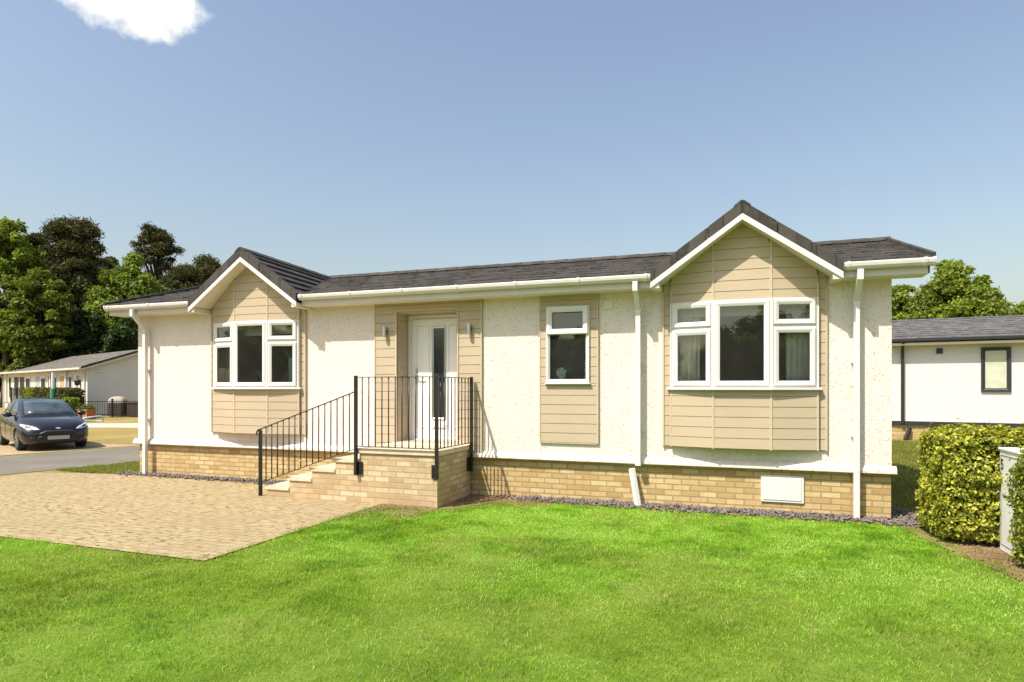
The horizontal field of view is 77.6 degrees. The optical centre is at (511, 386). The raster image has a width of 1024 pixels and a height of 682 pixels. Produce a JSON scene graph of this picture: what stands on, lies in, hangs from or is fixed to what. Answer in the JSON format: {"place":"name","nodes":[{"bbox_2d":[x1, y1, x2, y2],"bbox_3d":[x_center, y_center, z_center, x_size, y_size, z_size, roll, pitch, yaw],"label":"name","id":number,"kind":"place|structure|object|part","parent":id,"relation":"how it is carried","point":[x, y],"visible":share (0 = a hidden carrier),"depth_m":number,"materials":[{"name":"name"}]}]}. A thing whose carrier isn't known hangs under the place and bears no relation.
{"place":"outdoors","nodes":[
{"label":"outdoors","id":0,"kind":"place"},
{"bbox_2d":[0,446,139,474],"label":"road","id":1,"kind":"structure","parent":0,"point":[31,463],"depth_m":14.18,"materials":[{"name":"grey asphalt"}]},
{"bbox_2d":[54,460,139,473],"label":"verge grass","id":2,"kind":"structure","parent":0,"point":[111,468],"depth_m":12.39,"materials":[{"name":"green plant"}]},
{"bbox_2d":[0,393,330,560],"bbox_3d":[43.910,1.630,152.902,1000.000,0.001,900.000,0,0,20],"label":"ground","id":3,"kind":"structure","parent":0,"point":[125,436],"depth_m":20.84,"materials":[{"name":"beige stone"}]},
{"bbox_2d":[0,306,15,392],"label":"understorey bush","id":4,"kind":"object","parent":3,"relation":"on","point":[11,361],"visible":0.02,"depth_m":50.68,"materials":[{"name":"green plant"}]},
{"bbox_2d":[10,387,33,401],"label":"garden fence","id":5,"kind":"object","parent":3,"relation":"on","point":[17,392],"visible":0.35,"depth_m":40.87,"materials":[{"name":"black paint"}]},
{"bbox_2d":[0,216,48,407],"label":"broadleaf tree","id":6,"kind":"object","parent":3,"relation":"on","point":[18,251],"visible":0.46,"depth_m":49.37,"materials":[{"name":"green plant"}]},
{"bbox_2d":[21,386,41,397],"bbox_3d":[-28.340,0.837,37.882,2.685,1.724,1.101,0,0,41],"label":"garden hedge","id":7,"kind":"object","parent":3,"relation":"on","point":[27,392],"visible":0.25,"depth_m":37.50,"materials":[{"name":"green plant"}]},
{"bbox_2d":[22,232,50,267],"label":"pine tree","id":8,"kind":"object","parent":3,"relation":"on","point":[34,239],"visible":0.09,"depth_m":63.41,"materials":[{"name":"green plant"}]},
{"bbox_2d":[0,266,75,370],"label":"broadleaf tree","id":9,"kind":"object","parent":3,"relation":"on","point":[34,299],"visible":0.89,"depth_m":46.83,"materials":[{"name":"green plant"}]},
{"bbox_2d":[37,321,55,358],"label":"understorey bush","id":10,"kind":"object","parent":3,"relation":"on","point":[50,337],"visible":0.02,"depth_m":49.76,"materials":[{"name":"green plant"}]},
{"bbox_2d":[50,372,55,397],"bbox_3d":[-24.167,0.430,33.500,0.270,2.360,0.270,0,0,20],"label":"garden post","id":11,"kind":"object","parent":3,"relation":"on","point":[52,391],"visible":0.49,"depth_m":33.43,"materials":[{"name":"white plastic"}]},
{"bbox_2d":[31,387,85,407],"bbox_3d":[-24.917,0.856,34.866,6.687,1.702,1.110,0,0,41],"label":"garden hedge","id":12,"kind":"object","parent":3,"relation":"on","point":[44,392],"visible":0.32,"depth_m":33.13,"materials":[{"name":"green plant"}]},
{"bbox_2d":[0,349,137,415],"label":"neighbour bungalow","id":13,"kind":"object","parent":3,"relation":"on","point":[102,377],"visible":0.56,"depth_m":36.52,"materials":[{"name":"white paint"}]},
{"bbox_2d":[9,377,10,397],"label":"window","id":14,"kind":"structure","parent":13,"relation":"in","point":[9,377],"depth_m":47.09,"materials":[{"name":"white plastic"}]},
{"bbox_2d":[14,376,18,396],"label":"window","id":15,"kind":"structure","parent":13,"relation":"in","point":[16,378],"depth_m":45.64,"materials":[{"name":"white plastic"}]},
{"bbox_2d":[19,376,24,396],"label":"window","id":16,"kind":"structure","parent":13,"relation":"in","point":[21,378],"depth_m":44.66,"materials":[{"name":"white plastic"}]},
{"bbox_2d":[25,376,30,389],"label":"window","id":17,"kind":"structure","parent":13,"relation":"in","point":[27,378],"depth_m":43.50,"materials":[{"name":"white plastic"}]},
{"bbox_2d":[35,375,39,386],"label":"window","id":18,"kind":"structure","parent":13,"relation":"in","point":[37,378],"depth_m":41.79,"materials":[{"name":"white plastic"}]},
{"bbox_2d":[40,375,45,386],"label":"door","id":19,"kind":"structure","parent":13,"relation":"in","point":[42,378],"depth_m":40.80,"materials":[{"name":"white plastic"}]},
{"bbox_2d":[59,375,63,387],"bbox_3d":[-26.840,0.135,37.992,1.400,1.710,0.030,0,0,41],"label":"door","id":20,"kind":"structure","parent":13,"relation":"in","point":[61,377],"depth_m":38.10,"materials":[{"name":"orange plastic"}]},
{"bbox_2d":[68,375,71,387],"bbox_3d":[-25.676,0.085,36.968,0.800,1.550,0.030,0,0,41],"label":"window","id":21,"kind":"structure","parent":13,"relation":"in","point":[69,376],"depth_m":36.89,"materials":[{"name":"white plastic"}]},
{"bbox_2d":[0,441,138,455],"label":"parking pad","id":22,"kind":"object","parent":3,"relation":"on","point":[9,449],"depth_m":16.96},
{"bbox_2d":[0,398,88,449],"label":"parked car","id":23,"kind":"object","parent":22,"relation":"on","point":[24,422],"visible":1,"depth_m":16.52,"materials":[{"name":"blue paint"}]},
{"bbox_3d":[-13.746,0.543,17.417,0.788,0.330,0.144,0,0,43],"label":"side window","id":24,"kind":"part","parent":23,"relation":"part of","materials":[{"name":"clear glass"}]},
{"bbox_3d":[-13.125,0.555,16.843,0.761,0.343,0.147,0,0,43],"label":"side window","id":25,"kind":"part","parent":23,"relation":"part of","materials":[{"name":"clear glass"}]},
{"bbox_2d":[62,397,79,412],"bbox_3d":[-22.625,1.095,32.571,0.920,1.203,0.750,0,0,41],"label":"garden shrub","id":26,"kind":"object","parent":3,"relation":"on","point":[72,403],"visible":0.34,"depth_m":32.37,"materials":[{"name":"green plant"}]},
{"bbox_2d":[34,214,110,312],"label":"pine tree","id":27,"kind":"object","parent":3,"relation":"on","point":[74,263],"visible":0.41,"depth_m":60.62,"materials":[{"name":"green plant"}]},
{"bbox_2d":[75,403,85,417],"bbox_3d":[-21.873,1.213,32.428,0.689,0.794,0.713,0,0,-25],"label":"plant pot","id":28,"kind":"object","parent":3,"relation":"on","point":[78,409],"visible":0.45,"depth_m":32.27,"materials":[{"name":"ceramic"}]},
{"bbox_2d":[80,290,96,340],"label":"understorey bush","id":29,"kind":"object","parent":3,"relation":"on","point":[85,300],"visible":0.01,"depth_m":57.60,"materials":[{"name":"green plant"}]},
{"bbox_2d":[81,403,96,418],"bbox_3d":[-21.237,1.213,31.936,0.689,0.794,0.713,0,0,-37],"label":"plant pot","id":30,"kind":"object","parent":3,"relation":"on","point":[90,410],"visible":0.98,"depth_m":31.84,"materials":[{"name":"orange ceramic"}]},
{"bbox_2d":[60,307,125,357],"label":"understorey bush","id":31,"kind":"object","parent":3,"relation":"on","point":[94,328],"visible":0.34,"depth_m":49.05,"materials":[{"name":"green plant"}]},
{"bbox_2d":[83,415,103,421],"bbox_3d":[-18.929,1.444,28.650,0.919,0.327,0.340,0,0,-40],"label":"blue frame","id":32,"kind":"object","parent":3,"relation":"on","point":[102,420],"visible":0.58,"depth_m":28.70,"materials":[{"name":"plastic"}]},
{"bbox_2d":[97,256,116,289],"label":"pine tree","id":33,"kind":"object","parent":3,"relation":"on","point":[110,267],"visible":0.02,"depth_m":69.81,"materials":[{"name":"green plant"}]},
{"bbox_2d":[84,399,137,416],"bbox_3d":[-19.715,1.120,33.655,6.070,0.980,0.070,0,0,1],"label":"garden fence","id":34,"kind":"object","parent":3,"relation":"on","point":[111,401],"visible":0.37,"depth_m":33.67,"materials":[{"name":"black metal"}]},
{"bbox_2d":[104,256,119,271],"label":"pine tree","id":35,"kind":"object","parent":3,"relation":"on","point":[113,258],"visible":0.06,"depth_m":79.87,"materials":[{"name":"green plant"}]},
{"bbox_2d":[87,423,137,427],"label":"footpath","id":36,"kind":"structure","parent":3,"relation":"on","point":[116,425],"depth_m":26.65,"materials":[{"name":"beige concrete"}]},
{"bbox_2d":[108,396,127,415],"bbox_3d":[-21.337,1.055,34.453,0.946,1.070,0.620,0,0,1],"label":"covered barbecue","id":37,"kind":"object","parent":3,"relation":"on","point":[124,404],"visible":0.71,"depth_m":34.21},
{"bbox_2d":[99,317,137,353],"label":"broadleaf tree","id":38,"kind":"object","parent":3,"relation":"on","point":[116,339],"visible":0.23,"depth_m":46.64,"materials":[{"name":"green plant"}]},
{"bbox_2d":[82,251,165,342],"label":"broadleaf tree","id":39,"kind":"object","parent":3,"relation":"on","point":[130,280],"visible":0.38,"depth_m":52.40,"materials":[{"name":"green plant"}]},
{"bbox_2d":[126,402,137,416],"bbox_3d":[-20.197,1.220,34.407,0.980,0.780,0.620,0,0,1],"label":"storage box","id":40,"kind":"object","parent":3,"relation":"on","point":[130,407],"visible":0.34,"depth_m":34.13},
{"bbox_2d":[120,221,185,288],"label":"pine tree","id":41,"kind":"object","parent":3,"relation":"on","point":[159,241],"visible":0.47,"depth_m":75.07,"materials":[{"name":"green plant"}]},
{"bbox_2d":[164,286,175,291],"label":"understorey bush","id":42,"kind":"object","parent":3,"relation":"on","point":[169,289],"depth_m":55.36,"materials":[{"name":"green plant"}]},
{"bbox_2d":[156,262,206,289],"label":"pine tree","id":43,"kind":"object","parent":3,"relation":"on","point":[179,277],"visible":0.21,"depth_m":68.84,"materials":[{"name":"green plant"}]},
{"bbox_2d":[192,252,221,283],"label":"pine tree","id":44,"kind":"object","parent":3,"relation":"on","point":[209,265],"visible":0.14,"depth_m":75.03,"materials":[{"name":"green plant"}]},
{"bbox_2d":[265,442,469,507],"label":"porch steps","id":45,"kind":"structure","parent":3,"relation":"on","point":[397,476],"depth_m":8.81,"materials":[{"name":"brick"}]},
{"bbox_2d":[256,374,472,495],"bbox_3d":[-2.176,0.724,9.417,3.025,1.772,1.146,0,0,20],"label":"porch railing","id":46,"kind":"object","parent":45,"relation":"attached to","point":[358,468],"visible":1,"depth_m":8.83,"materials":[{"name":"black metal"}]},
{"bbox_2d":[103,200,936,518],"bbox_3d":[-0.473,-0.293,11.676,12.965,4.006,5.040,0,0,20],"label":"park home","id":47,"kind":"object","parent":3,"relation":"on","point":[631,418],"visible":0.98,"depth_m":9.07,"materials":[{"name":"white paint"}]},
{"bbox_2d":[225,327,229,381],"bbox_3d":[-5.029,-0.495,11.289,0.284,1.310,0.083,0,0,20],"label":"curtain","id":48,"kind":"object","parent":47,"relation":"hanging from","point":[227,358],"visible":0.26,"depth_m":11.28,"materials":[{"name":"white fabric"}]},
{"bbox_2d":[211,267,306,434],"bbox_3d":[-4.366,-0.647,10.724,1.994,2.886,0.250,0,0,20],"label":"bay window","id":49,"kind":"structure","parent":47,"relation":"in","point":[248,300],"depth_m":10.61,"materials":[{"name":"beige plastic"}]},
{"bbox_2d":[244,325,275,335],"bbox_3d":[-4.312,-1.020,10.880,0.650,0.300,0.024,0,0,20],"label":"window blind","id":50,"kind":"object","parent":47,"relation":"attached to","point":[250,330],"depth_m":10.91,"materials":[{"name":"fabric"}]},
{"bbox_2d":[275,325,292,333],"bbox_3d":[-3.720,-1.030,10.666,0.590,0.280,0.024,0,0,20],"label":"window blind","id":51,"kind":"object","parent":47,"relation":"attached to","point":[287,329],"depth_m":10.71,"materials":[{"name":"fabric"}]},
{"bbox_2d":[285,346,292,381],"bbox_3d":[-3.687,-0.370,10.656,0.141,0.770,0.217,0,0,20],"label":"curtain","id":52,"kind":"object","parent":47,"relation":"on","point":[290,367],"visible":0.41,"depth_m":10.61,"materials":[{"name":"grey fabric"}]},
{"bbox_2d":[406,313,456,440],"bbox_3d":[-1.199,-0.150,10.023,1.010,1.990,0.142,0,0,20],"label":"door","id":53,"kind":"structure","parent":47,"relation":"in","point":[432,338],"depth_m":10.06,"materials":[{"name":"white plastic"}]},
{"bbox_2d":[556,367,566,378],"bbox_3d":[0.707,-0.174,9.061,0.158,0.207,0.078,0,0,20],"label":"flower ornament","id":54,"kind":"object","parent":47,"relation":"on","point":[561,372],"visible":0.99,"depth_m":9.03,"materials":[{"name":"white plastic"}]},
{"bbox_2d":[544,305,590,383],"bbox_3d":[0.800,-0.590,9.006,0.660,1.104,0.191,0,0,20],"label":"window","id":55,"kind":"structure","parent":47,"relation":"in","point":[569,326],"depth_m":9.04,"materials":[{"name":"white plastic"}]},
{"bbox_2d":[678,308,699,380],"bbox_3d":[2.344,-0.542,8.505,0.324,1.085,0.082,0,0,20],"label":"curtain","id":56,"kind":"object","parent":47,"relation":"hanging from","point":[688,357],"visible":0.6,"depth_m":8.49,"materials":[{"name":"white fabric"}]},
{"bbox_2d":[700,377,785,380],"bbox_3d":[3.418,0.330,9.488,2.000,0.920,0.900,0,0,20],"label":"window sill","id":57,"kind":"structure","parent":47,"relation":"in","point":[746,379],"depth_m":9.07,"materials":[{"name":"white plastic"}]},
{"bbox_2d":[678,304,809,317],"bbox_3d":[2.974,-1.045,8.255,1.720,0.250,0.024,0,0,20],"label":"window blind","id":58,"kind":"object","parent":47,"relation":"attached to","point":[752,310],"depth_m":8.24,"materials":[{"name":"fabric"}]},
{"bbox_2d":[662,223,827,450],"bbox_3d":[2.923,-0.647,8.099,1.994,2.886,0.250,0,0,20],"label":"bay window","id":59,"kind":"structure","parent":47,"relation":"in","point":[743,268],"depth_m":8.02,"materials":[{"name":"beige plastic"}]},
{"bbox_2d":[785,304,809,380],"bbox_3d":[3.632,-0.542,8.041,0.324,1.085,0.082,0,0,20],"label":"curtain","id":60,"kind":"object","parent":47,"relation":"hanging from","point":[797,356],"visible":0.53,"depth_m":8.05,"materials":[{"name":"white fabric"}]},
{"bbox_2d":[115,470,925,527],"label":"slate chippings","id":61,"kind":"object","parent":3,"relation":"on","point":[901,519],"visible":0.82,"depth_m":8.25,"materials":[{"name":"grey gravel"}]},
{"bbox_2d":[892,284,919,319],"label":"broadleaf tree","id":62,"kind":"object","parent":3,"relation":"on","point":[903,302],"visible":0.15,"depth_m":45.86,"materials":[{"name":"green plant"}]},
{"bbox_2d":[892,509,1021,572],"bbox_3d":[5.349,1.612,5.923,2.750,0.001,4.500,0,0,20],"label":"soil bed","id":63,"kind":"object","parent":3,"relation":"on","point":[989,546],"visible":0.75,"depth_m":6.42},
{"bbox_2d":[914,418,1023,543],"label":"hedge","id":64,"kind":"object","parent":63,"relation":"on","point":[970,507],"visible":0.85,"depth_m":6.45,"materials":[{"name":"green plant"}]},
{"bbox_2d":[998,445,1023,563],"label":"hedge","id":65,"kind":"object","parent":63,"relation":"on","point":[1017,505],"visible":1,"depth_m":5.66,"materials":[{"name":"green plant"}]},
{"bbox_2d":[998,447,1023,560],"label":"utility cabinet","id":66,"kind":"object","parent":63,"relation":"on","point":[1006,465],"visible":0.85,"depth_m":6.16,"materials":[{"name":"plastic"}]},
{"bbox_2d":[907,259,1009,319],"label":"broadleaf tree","id":67,"kind":"object","parent":3,"relation":"on","point":[950,290],"visible":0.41,"depth_m":42.87,"materials":[{"name":"green plant"}]},
{"bbox_2d":[1000,299,1015,315],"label":"broadleaf tree","id":68,"kind":"object","parent":3,"relation":"on","point":[1009,303],"visible":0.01,"depth_m":56.85,"materials":[{"name":"green plant"}]},
{"bbox_2d":[1009,301,1023,314],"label":"broadleaf tree","id":69,"kind":"object","parent":3,"relation":"on","point":[1017,309],"visible":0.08,"depth_m":45.85,"materials":[{"name":"green plant"}]},
{"bbox_2d":[0,472,378,560],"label":"driveway","id":70,"kind":"structure","parent":0,"point":[191,519],"depth_m":8.12,"materials":[{"name":"beige brick"}]},
{"bbox_2d":[342,495,550,516],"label":"porch soil","id":71,"kind":"structure","parent":0,"point":[450,505],"depth_m":8.64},
{"bbox_2d":[0,501,1023,681],"bbox_3d":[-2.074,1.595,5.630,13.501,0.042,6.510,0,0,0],"label":"lawn grass","id":72,"kind":"structure","parent":0,"point":[549,508],"depth_m":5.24,"materials":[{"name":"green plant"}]},
{"bbox_2d":[331,494,1023,582],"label":"soil crumbs","id":73,"kind":"object","parent":72,"relation":"on","point":[979,554],"visible":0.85,"depth_m":6.65,"materials":[{"name":"brown soil"}]},
{"bbox_2d":[0,0,1023,381],"label":"sky","id":74,"kind":"structure","parent":0,"point":[326,137],"materials":[{"name":"blue"}]},
{"bbox_2d":[891,439,999,512],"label":"side lawn","id":75,"kind":"structure","parent":0,"point":[894,504],"depth_m":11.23,"materials":[{"name":"green plant"}]},
{"bbox_2d":[892,315,1023,439],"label":"neighbour home","id":76,"kind":"object","parent":75,"relation":"on","point":[965,370],"visible":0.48,"depth_m":18.97,"materials":[{"name":"paint"}]},
{"bbox_2d":[981,347,1010,391],"bbox_3d":[13.992,-0.505,18.399,0.700,1.290,0.060,0,0,28],"label":"window","id":77,"kind":"structure","parent":76,"relation":"in","point":[996,364],"depth_m":18.41,"materials":[{"name":"plastic"}]}
]}

